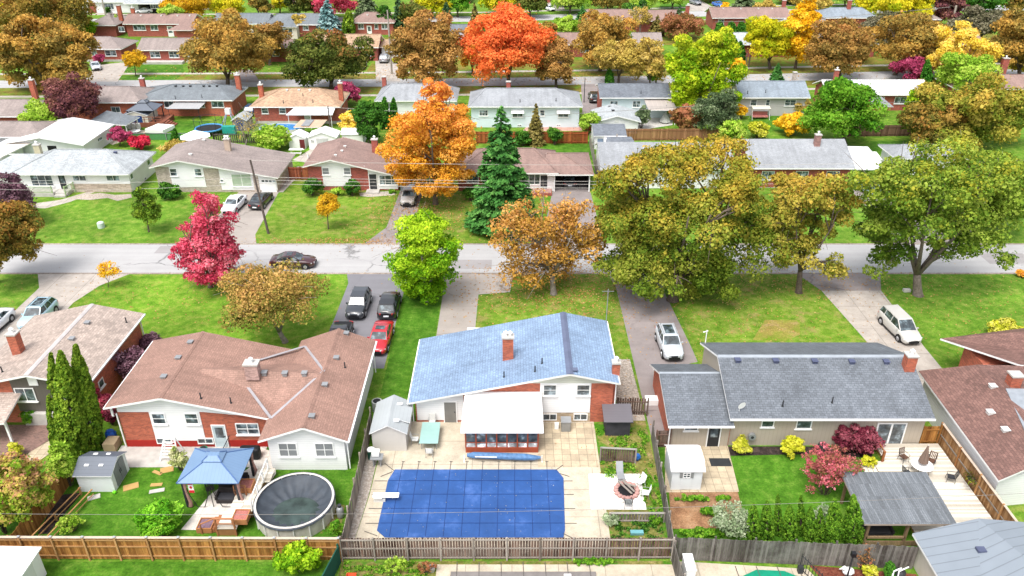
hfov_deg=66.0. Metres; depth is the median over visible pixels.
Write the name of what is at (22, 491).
mixed shrub
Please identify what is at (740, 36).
house
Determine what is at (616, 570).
patio
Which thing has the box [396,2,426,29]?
background tree
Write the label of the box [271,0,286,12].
background tree
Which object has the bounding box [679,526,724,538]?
vegetable row
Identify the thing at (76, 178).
window
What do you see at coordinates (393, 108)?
columnar cedar
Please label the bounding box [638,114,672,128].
patio
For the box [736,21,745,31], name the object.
hedge cedar
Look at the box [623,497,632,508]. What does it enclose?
patio chair
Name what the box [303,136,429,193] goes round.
house
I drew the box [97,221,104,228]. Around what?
utility pedestal
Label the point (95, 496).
garden board
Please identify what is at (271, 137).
green shrub
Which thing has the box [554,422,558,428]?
plastic bin
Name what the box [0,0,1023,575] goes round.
ground
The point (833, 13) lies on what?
house
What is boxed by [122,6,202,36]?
house
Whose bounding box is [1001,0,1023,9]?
background tree
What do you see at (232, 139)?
wood fence
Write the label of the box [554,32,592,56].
house
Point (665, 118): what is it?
patio umbrella
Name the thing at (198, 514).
patio
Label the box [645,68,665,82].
tree
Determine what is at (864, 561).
shrub
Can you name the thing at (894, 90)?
house
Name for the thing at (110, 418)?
crimson shrub
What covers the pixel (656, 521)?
weed clump
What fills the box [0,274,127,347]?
driveway
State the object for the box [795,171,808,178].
window
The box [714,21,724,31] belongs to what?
hedge cedar
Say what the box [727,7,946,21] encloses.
wire
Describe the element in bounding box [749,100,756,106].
window
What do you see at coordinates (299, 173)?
wood fence
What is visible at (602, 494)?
patio
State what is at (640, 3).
background tree
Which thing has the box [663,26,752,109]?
lime maple tree
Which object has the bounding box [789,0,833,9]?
olive tree
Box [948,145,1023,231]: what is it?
maple tree
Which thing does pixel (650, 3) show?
roadside tree
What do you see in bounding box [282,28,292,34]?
window
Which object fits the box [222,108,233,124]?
play tower
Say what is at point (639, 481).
patio chair
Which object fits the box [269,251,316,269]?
sedan car
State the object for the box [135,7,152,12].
sedan car
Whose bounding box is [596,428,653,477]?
weeds
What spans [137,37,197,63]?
house
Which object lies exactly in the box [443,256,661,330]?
fallen leaves
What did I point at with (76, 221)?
lawn
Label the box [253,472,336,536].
above ground pool
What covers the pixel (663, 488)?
wood fence
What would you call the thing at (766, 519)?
garden cedar
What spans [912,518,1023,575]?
garage
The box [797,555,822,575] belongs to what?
iron fence
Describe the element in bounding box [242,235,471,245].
fallen leaves
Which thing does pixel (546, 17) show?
road
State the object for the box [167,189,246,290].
red maple tree
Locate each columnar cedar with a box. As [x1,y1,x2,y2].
[341,9,355,33]
[379,96,389,128]
[389,97,397,127]
[604,68,614,82]
[735,41,745,60]
[920,59,933,82]
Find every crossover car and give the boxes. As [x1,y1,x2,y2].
[17,296,58,329]
[345,286,371,318]
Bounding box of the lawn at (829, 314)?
[670,275,863,363]
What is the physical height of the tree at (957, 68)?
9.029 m
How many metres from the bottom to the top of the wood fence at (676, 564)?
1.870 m
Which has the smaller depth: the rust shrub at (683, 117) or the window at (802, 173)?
the window at (802, 173)
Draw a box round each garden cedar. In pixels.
[746,503,760,539]
[760,500,774,540]
[773,494,782,536]
[782,504,798,541]
[796,495,805,535]
[803,506,819,542]
[816,507,825,542]
[825,498,844,543]
[843,494,864,544]
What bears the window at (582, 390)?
in the house at (566, 364)
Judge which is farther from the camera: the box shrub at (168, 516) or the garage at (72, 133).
the garage at (72, 133)
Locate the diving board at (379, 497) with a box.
[372,493,398,501]
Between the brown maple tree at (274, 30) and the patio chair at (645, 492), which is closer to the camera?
the patio chair at (645, 492)
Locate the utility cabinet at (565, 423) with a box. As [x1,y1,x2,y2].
[561,416,570,431]
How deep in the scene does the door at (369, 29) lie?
194.36 m
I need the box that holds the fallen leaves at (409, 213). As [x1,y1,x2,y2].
[303,194,479,263]
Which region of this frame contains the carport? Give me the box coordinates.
[91,111,139,131]
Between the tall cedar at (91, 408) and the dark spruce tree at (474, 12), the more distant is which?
the dark spruce tree at (474, 12)
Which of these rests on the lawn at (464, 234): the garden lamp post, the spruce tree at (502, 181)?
the spruce tree at (502, 181)
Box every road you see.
[0,69,1023,87]
[0,245,1023,272]
[92,5,1023,21]
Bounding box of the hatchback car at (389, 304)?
[377,291,401,318]
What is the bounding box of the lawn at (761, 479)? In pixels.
[657,447,916,558]
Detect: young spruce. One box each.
[525,103,546,147]
[768,63,783,79]
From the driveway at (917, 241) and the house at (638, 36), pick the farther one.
the house at (638, 36)
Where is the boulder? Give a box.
[902,288,910,291]
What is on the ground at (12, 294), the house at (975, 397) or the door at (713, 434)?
the house at (975, 397)
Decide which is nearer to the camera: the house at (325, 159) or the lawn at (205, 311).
the lawn at (205, 311)
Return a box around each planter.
[196,517,215,532]
[231,509,251,524]
[240,478,255,492]
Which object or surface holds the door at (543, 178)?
in the house at (543, 168)
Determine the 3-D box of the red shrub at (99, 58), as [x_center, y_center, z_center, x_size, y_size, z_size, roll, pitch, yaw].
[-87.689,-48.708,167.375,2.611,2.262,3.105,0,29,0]
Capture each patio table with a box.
[419,422,440,448]
[911,457,933,475]
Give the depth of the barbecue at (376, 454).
56.98 m
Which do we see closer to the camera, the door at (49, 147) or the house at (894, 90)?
the door at (49, 147)
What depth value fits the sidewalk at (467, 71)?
161.94 m
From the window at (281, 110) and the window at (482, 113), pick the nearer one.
the window at (482, 113)
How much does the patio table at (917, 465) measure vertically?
0.725 m
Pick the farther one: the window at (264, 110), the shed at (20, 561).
the window at (264, 110)
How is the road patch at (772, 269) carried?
on the road at (148, 259)
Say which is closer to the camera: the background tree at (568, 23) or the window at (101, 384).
the window at (101, 384)
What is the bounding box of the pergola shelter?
[293,120,326,130]
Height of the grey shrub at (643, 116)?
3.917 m
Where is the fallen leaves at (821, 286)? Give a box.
[524,263,1016,309]
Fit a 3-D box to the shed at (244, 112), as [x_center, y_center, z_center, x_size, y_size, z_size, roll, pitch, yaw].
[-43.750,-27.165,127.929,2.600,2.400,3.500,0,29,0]
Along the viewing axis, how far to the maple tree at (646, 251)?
73.11 m
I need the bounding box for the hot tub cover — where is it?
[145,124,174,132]
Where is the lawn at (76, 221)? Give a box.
[15,193,228,242]
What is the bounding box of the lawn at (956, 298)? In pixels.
[883,275,1023,367]
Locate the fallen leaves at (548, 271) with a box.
[466,260,742,277]
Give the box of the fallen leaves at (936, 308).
[775,274,1023,354]
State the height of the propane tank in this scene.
1.080 m
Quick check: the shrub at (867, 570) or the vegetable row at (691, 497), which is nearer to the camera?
the shrub at (867, 570)
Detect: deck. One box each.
[135,115,177,126]
[199,458,274,535]
[861,444,991,532]
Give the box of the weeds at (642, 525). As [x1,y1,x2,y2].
[611,520,663,555]
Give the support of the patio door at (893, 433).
in the house at (766, 393)
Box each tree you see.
[0,0,99,32]
[0,13,101,91]
[0,172,36,210]
[0,199,56,271]
[16,98,65,120]
[40,71,104,118]
[81,17,98,33]
[91,260,128,292]
[106,115,132,145]
[121,49,148,75]
[128,186,165,231]
[156,3,184,14]
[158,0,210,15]
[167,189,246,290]
[176,7,279,84]
[207,0,245,12]
[213,252,330,343]
[231,102,265,144]
[247,0,275,12]
[253,21,292,64]
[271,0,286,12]
[280,27,375,89]
[282,0,313,12]
[291,14,305,25]
[310,0,357,13]
[314,190,342,228]
[315,0,341,32]
[328,81,361,104]
[349,97,385,142]
[353,0,377,18]
[375,77,481,204]
[376,4,394,19]
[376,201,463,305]
[383,7,467,82]
[393,0,408,31]
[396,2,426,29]
[413,0,452,17]
[442,2,451,23]
[444,0,470,16]
[456,0,557,87]
[459,26,480,74]
[463,105,538,243]
[469,3,478,24]
[477,0,516,10]
[486,188,609,298]
[513,0,548,16]
[534,36,575,87]
[537,21,561,43]
[550,0,591,12]
[553,14,579,31]
[569,9,639,71]
[575,6,588,31]
[588,131,791,302]
[591,0,632,8]
[592,38,645,82]
[621,0,649,10]
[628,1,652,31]
[630,0,656,6]
[634,37,667,82]
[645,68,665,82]
[657,0,682,8]
[658,10,706,37]
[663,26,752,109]
[676,5,682,15]
[690,88,740,130]
[727,57,746,68]
[731,0,754,6]
[743,15,797,68]
[752,0,780,6]
[753,171,865,293]
[778,0,821,68]
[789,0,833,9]
[791,74,890,145]
[796,17,875,78]
[837,0,854,6]
[842,130,1023,297]
[854,0,873,12]
[861,10,897,43]
[866,8,962,75]
[870,0,935,17]
[888,54,934,78]
[895,69,1023,152]
[896,100,971,143]
[925,20,1003,69]
[933,0,970,20]
[933,50,1005,90]
[944,4,1005,36]
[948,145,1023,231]
[961,0,1009,11]
[989,8,1023,73]
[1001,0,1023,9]
[1010,55,1023,72]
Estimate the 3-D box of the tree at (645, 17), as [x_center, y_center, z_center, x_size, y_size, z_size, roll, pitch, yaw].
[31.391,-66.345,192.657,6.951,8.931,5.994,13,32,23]
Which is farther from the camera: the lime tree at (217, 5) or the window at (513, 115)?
the lime tree at (217, 5)
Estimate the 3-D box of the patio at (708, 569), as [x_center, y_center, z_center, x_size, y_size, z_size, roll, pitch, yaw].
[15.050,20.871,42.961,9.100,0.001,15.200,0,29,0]
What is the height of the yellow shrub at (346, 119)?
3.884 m
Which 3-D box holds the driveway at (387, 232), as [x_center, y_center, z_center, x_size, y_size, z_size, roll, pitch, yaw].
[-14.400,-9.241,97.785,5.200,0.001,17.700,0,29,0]
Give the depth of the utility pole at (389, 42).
156.59 m
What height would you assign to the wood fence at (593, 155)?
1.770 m
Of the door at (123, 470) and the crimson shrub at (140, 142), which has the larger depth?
the crimson shrub at (140, 142)
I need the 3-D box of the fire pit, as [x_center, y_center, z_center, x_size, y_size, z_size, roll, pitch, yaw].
[8.009,14.089,54.980,1.829,0.370,1.787,0,29,0]
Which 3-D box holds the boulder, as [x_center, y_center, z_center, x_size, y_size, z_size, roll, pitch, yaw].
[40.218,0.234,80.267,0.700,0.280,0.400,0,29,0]
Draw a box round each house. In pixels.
[0,99,43,120]
[0,121,56,141]
[0,141,155,196]
[0,304,145,441]
[26,77,155,119]
[84,36,138,61]
[87,0,164,12]
[93,5,126,36]
[103,328,376,469]
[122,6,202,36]
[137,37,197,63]
[138,72,247,117]
[149,135,295,191]
[215,13,273,31]
[249,80,350,123]
[263,38,294,61]
[264,13,325,38]
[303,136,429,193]
[316,34,397,60]
[354,12,395,34]
[374,76,459,114]
[407,289,620,422]
[450,24,467,30]
[458,148,593,195]
[468,81,582,126]
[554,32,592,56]
[586,9,632,29]
[594,142,732,187]
[595,83,675,124]
[630,32,662,47]
[633,3,689,31]
[650,330,935,446]
[704,0,790,29]
[730,32,782,56]
[731,71,810,116]
[736,131,880,186]
[812,67,924,109]
[816,0,874,27]
[875,10,941,20]
[877,144,967,174]
[918,328,1023,505]
[935,56,1023,92]
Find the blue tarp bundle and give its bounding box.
[105,429,116,437]
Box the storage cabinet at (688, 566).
[681,553,696,575]
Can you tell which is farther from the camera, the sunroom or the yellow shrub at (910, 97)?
the yellow shrub at (910, 97)
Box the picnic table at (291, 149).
[289,148,303,154]
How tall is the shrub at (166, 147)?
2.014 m
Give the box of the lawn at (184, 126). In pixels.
[129,121,208,135]
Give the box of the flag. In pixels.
[187,484,194,492]
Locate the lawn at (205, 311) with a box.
[72,275,344,348]
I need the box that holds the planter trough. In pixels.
[630,530,643,534]
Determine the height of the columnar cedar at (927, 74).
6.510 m
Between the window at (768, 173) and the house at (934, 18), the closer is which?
the window at (768, 173)
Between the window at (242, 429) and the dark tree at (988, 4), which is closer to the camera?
the window at (242, 429)
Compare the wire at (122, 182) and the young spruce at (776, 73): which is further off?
the young spruce at (776, 73)
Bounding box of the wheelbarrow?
[346,573,356,575]
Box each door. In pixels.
[23,145,34,153]
[23,563,36,575]
[47,146,56,149]
[57,175,68,188]
[113,462,122,486]
[117,455,126,478]
[136,116,142,122]
[167,26,173,36]
[210,425,229,446]
[260,178,276,191]
[299,140,304,148]
[316,138,321,143]
[367,26,371,33]
[368,173,377,188]
[443,401,457,422]
[540,175,547,188]
[680,472,692,488]
[705,428,721,446]
[876,423,907,443]
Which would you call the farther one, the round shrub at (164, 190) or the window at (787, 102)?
the window at (787, 102)
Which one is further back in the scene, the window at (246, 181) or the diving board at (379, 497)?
the window at (246, 181)
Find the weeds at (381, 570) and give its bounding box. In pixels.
[342,561,435,575]
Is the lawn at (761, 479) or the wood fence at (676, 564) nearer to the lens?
the wood fence at (676, 564)
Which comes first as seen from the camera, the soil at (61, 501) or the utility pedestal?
the soil at (61, 501)
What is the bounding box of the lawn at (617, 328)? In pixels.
[476,275,631,359]
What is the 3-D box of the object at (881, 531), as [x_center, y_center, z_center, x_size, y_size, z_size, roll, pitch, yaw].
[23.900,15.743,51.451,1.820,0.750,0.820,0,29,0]
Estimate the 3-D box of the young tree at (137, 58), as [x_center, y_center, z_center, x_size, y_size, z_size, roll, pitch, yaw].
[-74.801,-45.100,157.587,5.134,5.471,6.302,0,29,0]
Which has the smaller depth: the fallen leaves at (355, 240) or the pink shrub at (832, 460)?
the pink shrub at (832, 460)
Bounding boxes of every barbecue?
[240,445,261,459]
[370,449,383,466]
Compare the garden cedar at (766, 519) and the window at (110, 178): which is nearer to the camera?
the garden cedar at (766, 519)
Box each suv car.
[243,104,253,114]
[379,53,389,62]
[400,184,417,205]
[588,91,597,102]
[654,323,683,359]
[689,0,701,5]
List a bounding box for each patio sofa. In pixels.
[214,487,236,503]
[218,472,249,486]
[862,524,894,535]
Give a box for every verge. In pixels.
[0,64,1009,79]
[0,78,938,95]
[0,243,1023,273]
[295,31,995,45]
[366,53,1000,71]
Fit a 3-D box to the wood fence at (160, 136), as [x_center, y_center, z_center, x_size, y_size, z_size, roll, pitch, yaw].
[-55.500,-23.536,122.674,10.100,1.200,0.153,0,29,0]
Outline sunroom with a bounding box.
[460,392,543,452]
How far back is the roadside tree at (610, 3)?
218.19 m
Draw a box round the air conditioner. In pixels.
[372,398,381,411]
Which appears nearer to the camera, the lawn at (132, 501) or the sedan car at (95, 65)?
the lawn at (132, 501)
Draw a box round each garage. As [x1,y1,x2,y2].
[0,117,113,153]
[0,142,31,160]
[591,104,640,128]
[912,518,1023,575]
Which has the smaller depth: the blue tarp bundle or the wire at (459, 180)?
the blue tarp bundle
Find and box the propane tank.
[336,504,343,518]
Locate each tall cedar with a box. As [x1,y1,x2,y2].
[46,352,58,451]
[53,350,88,458]
[70,343,103,450]
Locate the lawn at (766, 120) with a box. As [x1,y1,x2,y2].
[748,116,783,130]
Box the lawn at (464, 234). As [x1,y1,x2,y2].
[417,194,539,242]
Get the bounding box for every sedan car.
[0,307,15,329]
[90,61,101,70]
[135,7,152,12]
[221,194,247,213]
[248,192,272,208]
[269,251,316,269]
[367,320,393,353]
[545,5,554,11]
[561,176,576,186]
[712,1,721,6]
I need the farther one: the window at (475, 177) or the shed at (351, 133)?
the shed at (351, 133)
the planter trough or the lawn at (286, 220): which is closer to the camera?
the planter trough
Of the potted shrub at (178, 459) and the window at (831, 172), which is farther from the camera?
the window at (831, 172)
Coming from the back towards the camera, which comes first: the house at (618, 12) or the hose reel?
the house at (618, 12)
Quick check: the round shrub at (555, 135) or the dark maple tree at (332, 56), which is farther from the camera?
the dark maple tree at (332, 56)
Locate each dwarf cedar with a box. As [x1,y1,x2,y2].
[170,128,178,140]
[883,561,896,575]
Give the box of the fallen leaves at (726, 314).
[489,274,949,360]
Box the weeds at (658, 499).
[639,474,662,519]
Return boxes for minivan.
[877,304,922,343]
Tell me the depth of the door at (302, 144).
118.81 m
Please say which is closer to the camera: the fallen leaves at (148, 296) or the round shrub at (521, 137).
the fallen leaves at (148, 296)
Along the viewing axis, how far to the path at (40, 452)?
58.65 m
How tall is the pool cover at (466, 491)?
0.050 m
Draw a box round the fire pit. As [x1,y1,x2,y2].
[613,480,639,499]
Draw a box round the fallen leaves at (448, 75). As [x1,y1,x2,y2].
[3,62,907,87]
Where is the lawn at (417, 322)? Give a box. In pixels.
[369,278,441,443]
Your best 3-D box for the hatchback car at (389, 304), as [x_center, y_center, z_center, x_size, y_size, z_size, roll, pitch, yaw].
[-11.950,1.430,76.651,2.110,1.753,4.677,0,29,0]
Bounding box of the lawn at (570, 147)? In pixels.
[521,142,591,158]
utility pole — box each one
[249,160,269,233]
[387,10,392,73]
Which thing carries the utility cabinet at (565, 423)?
on the patio at (566, 450)
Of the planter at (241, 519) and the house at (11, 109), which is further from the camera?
the house at (11, 109)
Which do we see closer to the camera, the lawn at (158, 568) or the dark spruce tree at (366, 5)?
the lawn at (158, 568)
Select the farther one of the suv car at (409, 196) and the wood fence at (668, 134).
the wood fence at (668, 134)
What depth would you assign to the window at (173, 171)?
102.67 m
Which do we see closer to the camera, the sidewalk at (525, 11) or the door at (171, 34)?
the door at (171, 34)
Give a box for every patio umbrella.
[659,105,670,122]
[918,445,928,471]
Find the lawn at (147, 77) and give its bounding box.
[119,75,180,79]
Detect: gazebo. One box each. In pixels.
[125,99,163,121]
[176,448,256,506]
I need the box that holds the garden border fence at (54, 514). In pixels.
[31,487,106,543]
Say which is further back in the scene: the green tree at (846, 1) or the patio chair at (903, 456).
the green tree at (846, 1)
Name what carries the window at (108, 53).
in the house at (113, 49)
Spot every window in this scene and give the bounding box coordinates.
[13,388,38,402]
[29,175,54,186]
[72,175,87,181]
[98,377,105,390]
[102,4,114,9]
[104,50,116,56]
[105,175,120,181]
[111,107,120,112]
[118,27,124,31]
[133,25,146,30]
[150,4,159,8]
[150,25,158,30]
[150,51,160,57]
[150,413,167,425]
[156,438,172,443]
[163,101,173,107]
[168,51,178,57]
[169,168,178,176]
[183,413,200,425]
[194,168,202,176]
[197,438,213,443]
[211,101,224,107]
[231,174,252,186]
[235,423,260,435]
[261,108,268,113]
[277,443,299,457]
[279,108,285,113]
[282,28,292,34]
[303,25,308,30]
[314,443,335,457]
[322,168,329,175]
[343,168,351,175]
[358,24,363,28]
[379,175,397,185]
[466,174,478,182]
[479,110,487,116]
[512,114,522,117]
[525,174,540,185]
[540,110,544,116]
[542,384,557,396]
[543,413,556,420]
[557,114,568,117]
[573,413,587,420]
[575,384,590,396]
[632,101,640,107]
[683,428,698,431]
[683,473,690,477]
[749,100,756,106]
[759,421,774,428]
[761,171,774,179]
[784,100,795,106]
[794,421,812,429]
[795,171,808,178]
[826,171,839,175]
[894,97,906,103]
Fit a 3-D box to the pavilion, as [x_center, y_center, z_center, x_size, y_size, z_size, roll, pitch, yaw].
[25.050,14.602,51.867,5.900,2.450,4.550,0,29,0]
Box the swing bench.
[749,105,770,119]
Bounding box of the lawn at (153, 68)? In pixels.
[124,64,183,72]
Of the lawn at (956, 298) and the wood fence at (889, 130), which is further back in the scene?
the wood fence at (889, 130)
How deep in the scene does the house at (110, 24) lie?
192.76 m
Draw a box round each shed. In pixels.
[0,546,46,575]
[72,451,128,491]
[124,109,157,122]
[231,110,252,130]
[289,129,308,148]
[307,126,340,149]
[340,128,366,141]
[369,395,412,450]
[591,124,633,149]
[602,404,632,435]
[664,444,705,489]
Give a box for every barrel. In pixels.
[367,447,374,459]
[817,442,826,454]
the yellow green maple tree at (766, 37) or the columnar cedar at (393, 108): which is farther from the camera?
the yellow green maple tree at (766, 37)
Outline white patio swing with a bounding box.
[159,436,185,461]
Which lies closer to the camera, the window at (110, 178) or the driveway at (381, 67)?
the window at (110, 178)
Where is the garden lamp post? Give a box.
[845,551,856,575]
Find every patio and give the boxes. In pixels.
[0,425,48,459]
[110,129,145,144]
[118,446,266,466]
[181,447,275,529]
[352,421,611,555]
[436,564,674,575]
[524,126,581,130]
[538,423,598,466]
[589,474,645,509]
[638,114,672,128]
[665,446,738,491]
[680,561,813,575]
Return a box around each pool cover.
[364,461,576,537]
[450,564,595,575]
[735,566,801,575]
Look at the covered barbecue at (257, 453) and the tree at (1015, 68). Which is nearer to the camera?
the covered barbecue at (257, 453)
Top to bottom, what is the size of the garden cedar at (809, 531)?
3.398 m
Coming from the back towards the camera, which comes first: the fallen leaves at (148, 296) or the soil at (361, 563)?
the fallen leaves at (148, 296)
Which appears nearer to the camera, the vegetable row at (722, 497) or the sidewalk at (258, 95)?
the vegetable row at (722, 497)
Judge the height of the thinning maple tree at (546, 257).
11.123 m
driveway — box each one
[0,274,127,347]
[86,62,126,80]
[219,192,278,242]
[232,70,258,81]
[332,274,405,367]
[366,190,421,242]
[375,60,399,80]
[436,274,512,335]
[541,176,601,242]
[547,3,564,9]
[581,84,597,113]
[609,274,697,433]
[689,0,711,10]
[802,273,880,290]
[822,291,940,385]
[854,191,952,242]
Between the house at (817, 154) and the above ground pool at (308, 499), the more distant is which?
the house at (817, 154)
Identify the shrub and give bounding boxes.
[0,449,58,524]
[0,485,15,533]
[18,410,34,424]
[45,439,76,486]
[55,512,85,535]
[92,54,104,63]
[95,388,115,416]
[103,409,117,424]
[112,345,144,378]
[127,134,150,149]
[131,497,183,535]
[139,331,161,349]
[156,138,186,151]
[156,182,181,198]
[166,446,189,470]
[251,123,292,149]
[272,536,322,574]
[301,176,325,195]
[330,187,344,195]
[337,110,356,128]
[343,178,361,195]
[462,184,477,200]
[515,129,531,145]
[547,126,563,144]
[635,105,650,127]
[668,103,703,131]
[708,499,754,538]
[718,119,747,140]
[720,2,729,6]
[736,103,747,118]
[747,121,770,138]
[772,110,812,136]
[780,435,804,459]
[793,99,812,111]
[800,441,864,495]
[813,502,828,523]
[832,423,885,454]
[857,543,875,567]
[860,455,877,467]
[861,564,878,575]
[903,89,920,109]
[986,317,1023,331]
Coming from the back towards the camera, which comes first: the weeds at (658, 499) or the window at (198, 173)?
the window at (198, 173)
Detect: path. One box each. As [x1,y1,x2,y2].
[22,441,49,463]
[36,192,93,207]
[279,166,302,191]
[293,149,313,160]
[346,455,376,552]
[359,191,394,196]
[616,359,644,420]
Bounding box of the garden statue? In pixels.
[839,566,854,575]
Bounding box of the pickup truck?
[329,321,353,332]
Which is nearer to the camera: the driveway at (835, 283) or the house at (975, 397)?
the house at (975, 397)
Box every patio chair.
[204,484,215,494]
[409,431,418,444]
[425,448,433,456]
[428,413,435,421]
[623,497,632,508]
[635,472,646,485]
[641,486,650,495]
[897,447,909,462]
[902,465,909,471]
[929,450,938,465]
[945,469,959,481]
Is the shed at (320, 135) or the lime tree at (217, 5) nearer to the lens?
the shed at (320, 135)
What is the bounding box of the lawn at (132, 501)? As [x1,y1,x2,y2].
[0,447,366,559]
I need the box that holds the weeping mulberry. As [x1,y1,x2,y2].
[573,111,601,133]
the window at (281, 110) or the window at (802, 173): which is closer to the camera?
the window at (802, 173)
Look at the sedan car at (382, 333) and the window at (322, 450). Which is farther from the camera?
the sedan car at (382, 333)
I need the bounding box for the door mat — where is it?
[709,458,731,465]
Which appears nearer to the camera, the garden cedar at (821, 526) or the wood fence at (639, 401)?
the garden cedar at (821, 526)
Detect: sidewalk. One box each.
[0,63,999,74]
[0,88,814,97]
[73,4,855,14]
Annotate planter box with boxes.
[645,395,658,404]
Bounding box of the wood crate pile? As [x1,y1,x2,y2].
[102,436,121,450]
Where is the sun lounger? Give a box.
[616,461,624,478]
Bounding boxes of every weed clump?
[328,519,343,536]
[383,555,406,572]
[417,561,437,573]
[572,556,616,565]
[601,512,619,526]
[648,514,662,524]
[1015,269,1023,276]
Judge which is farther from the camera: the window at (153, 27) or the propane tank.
the window at (153, 27)
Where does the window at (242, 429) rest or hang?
in the house at (301, 406)
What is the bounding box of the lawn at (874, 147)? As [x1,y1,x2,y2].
[870,141,907,154]
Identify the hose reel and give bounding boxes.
[748,432,755,439]
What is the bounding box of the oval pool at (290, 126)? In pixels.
[259,123,304,133]
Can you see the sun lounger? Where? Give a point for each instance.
(619, 470)
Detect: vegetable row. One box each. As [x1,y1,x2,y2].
[674,493,709,501]
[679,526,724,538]
[700,507,718,516]
[715,494,730,501]
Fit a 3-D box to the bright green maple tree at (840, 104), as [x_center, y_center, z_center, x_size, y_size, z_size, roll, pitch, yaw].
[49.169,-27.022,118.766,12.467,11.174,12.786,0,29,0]
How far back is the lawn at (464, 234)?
97.80 m
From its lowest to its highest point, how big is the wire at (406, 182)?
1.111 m
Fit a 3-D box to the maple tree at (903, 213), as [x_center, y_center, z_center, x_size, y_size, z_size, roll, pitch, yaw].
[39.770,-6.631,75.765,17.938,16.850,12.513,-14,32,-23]
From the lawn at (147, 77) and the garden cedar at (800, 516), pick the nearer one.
the garden cedar at (800, 516)
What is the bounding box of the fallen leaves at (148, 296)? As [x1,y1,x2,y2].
[4,241,415,329]
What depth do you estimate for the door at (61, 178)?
103.23 m
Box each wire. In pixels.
[0,183,253,189]
[0,493,1023,514]
[34,177,243,183]
[251,160,1023,164]
[254,183,930,187]
[276,177,942,181]
[281,180,667,184]
[479,102,739,118]
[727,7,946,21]
[729,101,919,106]
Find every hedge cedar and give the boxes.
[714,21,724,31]
[727,22,736,32]
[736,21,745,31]
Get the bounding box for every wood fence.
[0,535,341,561]
[6,474,74,535]
[130,133,185,139]
[212,133,288,142]
[288,166,308,179]
[322,543,340,575]
[339,407,371,556]
[339,537,674,560]
[476,131,587,143]
[589,133,598,180]
[599,447,636,463]
[609,512,665,522]
[617,397,648,415]
[626,128,718,140]
[651,420,673,552]
[656,429,671,446]
[671,540,685,575]
[675,534,918,568]
[847,124,912,136]
[919,425,942,443]
[935,422,1017,521]
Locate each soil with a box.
[38,493,79,533]
[72,193,131,200]
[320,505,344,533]
[339,561,438,575]
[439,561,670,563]
[594,421,670,555]
[669,492,745,528]
[728,446,872,456]
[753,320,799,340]
[809,565,916,575]
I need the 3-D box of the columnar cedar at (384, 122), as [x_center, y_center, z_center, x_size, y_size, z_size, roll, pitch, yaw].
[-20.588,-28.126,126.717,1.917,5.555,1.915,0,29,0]
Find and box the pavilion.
[840,472,955,545]
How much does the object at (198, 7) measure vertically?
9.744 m
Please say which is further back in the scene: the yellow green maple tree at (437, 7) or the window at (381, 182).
the yellow green maple tree at (437, 7)
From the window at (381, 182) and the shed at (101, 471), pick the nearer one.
the shed at (101, 471)
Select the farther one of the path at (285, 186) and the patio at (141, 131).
the patio at (141, 131)
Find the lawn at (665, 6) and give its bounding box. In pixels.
[659,4,688,10]
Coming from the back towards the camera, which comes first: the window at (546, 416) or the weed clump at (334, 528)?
the window at (546, 416)
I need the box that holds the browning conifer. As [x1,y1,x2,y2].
[648,15,665,36]
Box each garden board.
[87,493,99,500]
[123,482,138,491]
[149,488,164,493]
[150,483,162,486]
[152,470,162,474]
[160,466,173,473]
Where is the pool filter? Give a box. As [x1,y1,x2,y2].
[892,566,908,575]
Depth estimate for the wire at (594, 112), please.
120.95 m
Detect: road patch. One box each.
[155,246,238,252]
[452,260,491,268]
[736,265,787,271]
[978,253,1023,263]
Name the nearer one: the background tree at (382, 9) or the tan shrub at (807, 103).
the tan shrub at (807, 103)
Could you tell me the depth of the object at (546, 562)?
49.56 m
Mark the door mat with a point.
(720, 462)
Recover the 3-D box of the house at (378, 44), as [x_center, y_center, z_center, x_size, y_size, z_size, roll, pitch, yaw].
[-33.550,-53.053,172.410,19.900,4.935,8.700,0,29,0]
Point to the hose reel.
(751, 435)
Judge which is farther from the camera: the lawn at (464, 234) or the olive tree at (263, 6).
the olive tree at (263, 6)
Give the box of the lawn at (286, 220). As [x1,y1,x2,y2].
[255,171,397,242]
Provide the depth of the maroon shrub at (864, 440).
57.72 m
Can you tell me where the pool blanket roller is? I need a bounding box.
[464,452,541,462]
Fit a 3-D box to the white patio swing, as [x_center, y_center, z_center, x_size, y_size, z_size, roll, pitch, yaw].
[-25.100,11.738,57.857,1.609,1.737,1.204,0,29,0]
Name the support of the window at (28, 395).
in the house at (100, 335)
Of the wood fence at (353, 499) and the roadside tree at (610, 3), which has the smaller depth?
the wood fence at (353, 499)
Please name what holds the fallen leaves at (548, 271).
on the ground at (12, 294)
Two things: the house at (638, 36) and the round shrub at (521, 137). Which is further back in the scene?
the house at (638, 36)
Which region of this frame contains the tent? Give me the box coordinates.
[180,130,209,140]
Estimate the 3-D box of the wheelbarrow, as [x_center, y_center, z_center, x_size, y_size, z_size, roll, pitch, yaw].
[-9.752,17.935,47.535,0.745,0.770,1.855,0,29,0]
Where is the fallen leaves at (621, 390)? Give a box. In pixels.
[555,289,651,543]
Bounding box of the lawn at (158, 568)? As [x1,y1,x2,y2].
[42,561,338,575]
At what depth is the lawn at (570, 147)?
119.86 m
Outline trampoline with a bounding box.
[193,114,236,134]
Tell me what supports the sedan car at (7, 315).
on the driveway at (53, 285)
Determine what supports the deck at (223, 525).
on the lawn at (132, 501)

